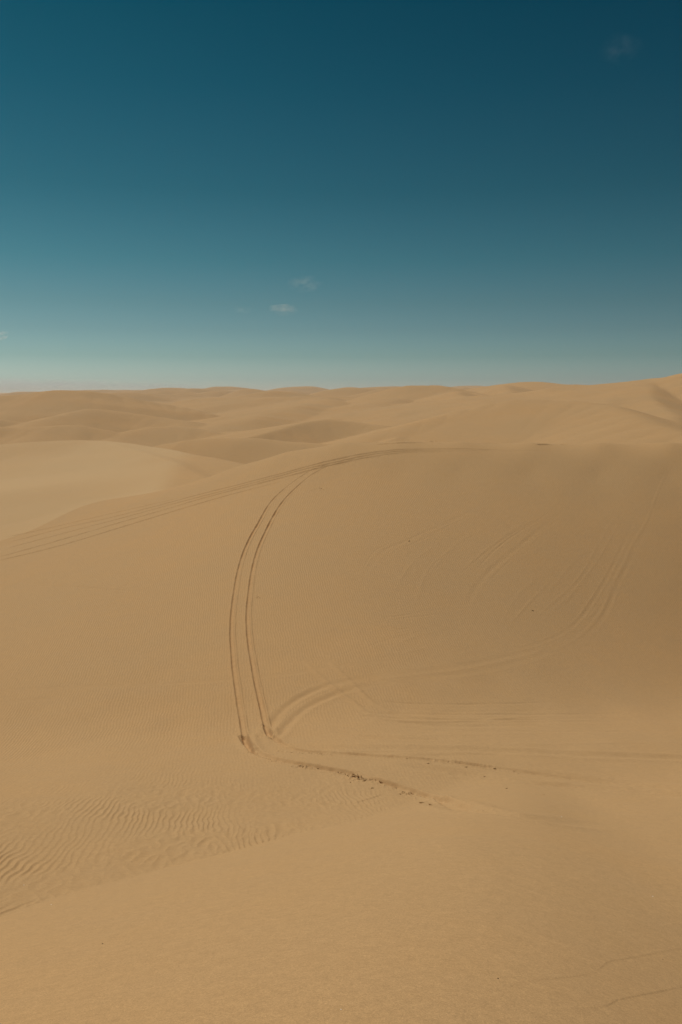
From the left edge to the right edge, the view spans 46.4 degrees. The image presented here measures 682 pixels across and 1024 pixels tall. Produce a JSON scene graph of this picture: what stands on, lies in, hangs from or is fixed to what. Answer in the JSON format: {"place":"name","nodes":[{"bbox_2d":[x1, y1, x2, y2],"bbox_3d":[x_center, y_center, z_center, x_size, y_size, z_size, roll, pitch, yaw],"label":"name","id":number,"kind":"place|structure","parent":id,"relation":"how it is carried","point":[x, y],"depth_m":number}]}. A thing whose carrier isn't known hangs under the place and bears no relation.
{"place":"outdoors","nodes":[
{"label":"outdoors","id":0,"kind":"place"},
{"bbox_2d":[0,419,119,444],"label":"sand dune","id":1,"kind":"structure","parent":0,"point":[9,435],"depth_m":280.93},
{"bbox_2d":[0,390,223,446],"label":"sand dune","id":2,"kind":"structure","parent":0,"point":[141,422],"depth_m":354.35},
{"bbox_2d":[0,393,230,413],"bbox_3d":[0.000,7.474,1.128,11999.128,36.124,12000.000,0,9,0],"label":"ground","id":3,"kind":"structure","parent":0,"point":[181,399],"depth_m":813.04},
{"bbox_2d":[0,440,243,539],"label":"sand dune","id":4,"kind":"structure","parent":0,"point":[43,483],"depth_m":156.02},
{"bbox_2d":[0,385,483,401],"bbox_3d":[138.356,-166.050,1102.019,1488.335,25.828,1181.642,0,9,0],"label":"horizon dunes","id":5,"kind":"structure","parent":0,"point":[161,394],"depth_m":897.62},
{"bbox_2d":[154,438,332,463],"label":"sand dune","id":6,"kind":"structure","parent":0,"point":[244,450],"depth_m":216.97},
{"bbox_2d":[168,396,414,432],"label":"sand dune","id":7,"kind":"structure","parent":0,"point":[243,413],"depth_m":428.07},
{"bbox_2d":[200,419,406,443],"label":"sand dune","id":8,"kind":"structure","parent":0,"point":[321,431],"depth_m":254.74},
{"bbox_2d":[0,441,681,936],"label":"sand dune","id":9,"kind":"structure","parent":0,"point":[402,561],"depth_m":53.19},
{"bbox_2d":[0,448,542,559],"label":"tyre track","id":10,"kind":"structure","parent":9,"relation":"on","point":[420,450],"depth_m":90.20},
{"bbox_2d":[228,464,512,803],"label":"tyre track","id":11,"kind":"structure","parent":9,"relation":"on","point":[248,741],"depth_m":43.88},
{"bbox_2d":[255,644,564,741],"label":"tyre track","id":12,"kind":"structure","parent":9,"relation":"on","point":[511,659],"depth_m":46.31},
{"bbox_2d":[300,657,549,723],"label":"tyre track","id":13,"kind":"structure","parent":9,"relation":"on","point":[337,690],"depth_m":42.88},
{"bbox_2d":[302,743,681,829],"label":"tyre track","id":14,"kind":"structure","parent":9,"relation":"on","point":[469,806],"depth_m":32.08},
{"bbox_2d":[510,459,676,655],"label":"tyre track","id":15,"kind":"structure","parent":9,"relation":"on","point":[588,627],"depth_m":64.33},
{"bbox_2d":[0,784,681,1023],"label":"sand dune","id":16,"kind":"structure","parent":0,"point":[416,912],"depth_m":9.26},
{"bbox_2d":[0,0,681,392],"label":"sky","id":17,"kind":"structure","parent":0,"point":[264,195]},
{"bbox_2d":[345,385,485,402],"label":"sand dune","id":18,"kind":"structure","parent":0,"point":[421,393],"depth_m":483.72},
{"bbox_2d":[307,373,681,425],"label":"sand dune","id":19,"kind":"structure","parent":0,"point":[660,397],"depth_m":331.61},
{"bbox_2d":[319,400,681,444],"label":"sand dune","id":20,"kind":"structure","parent":0,"point":[545,421],"depth_m":206.79},
{"bbox_2d":[466,382,578,394],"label":"sand dune","id":21,"kind":"structure","parent":0,"point":[517,387],"depth_m":524.95}
]}

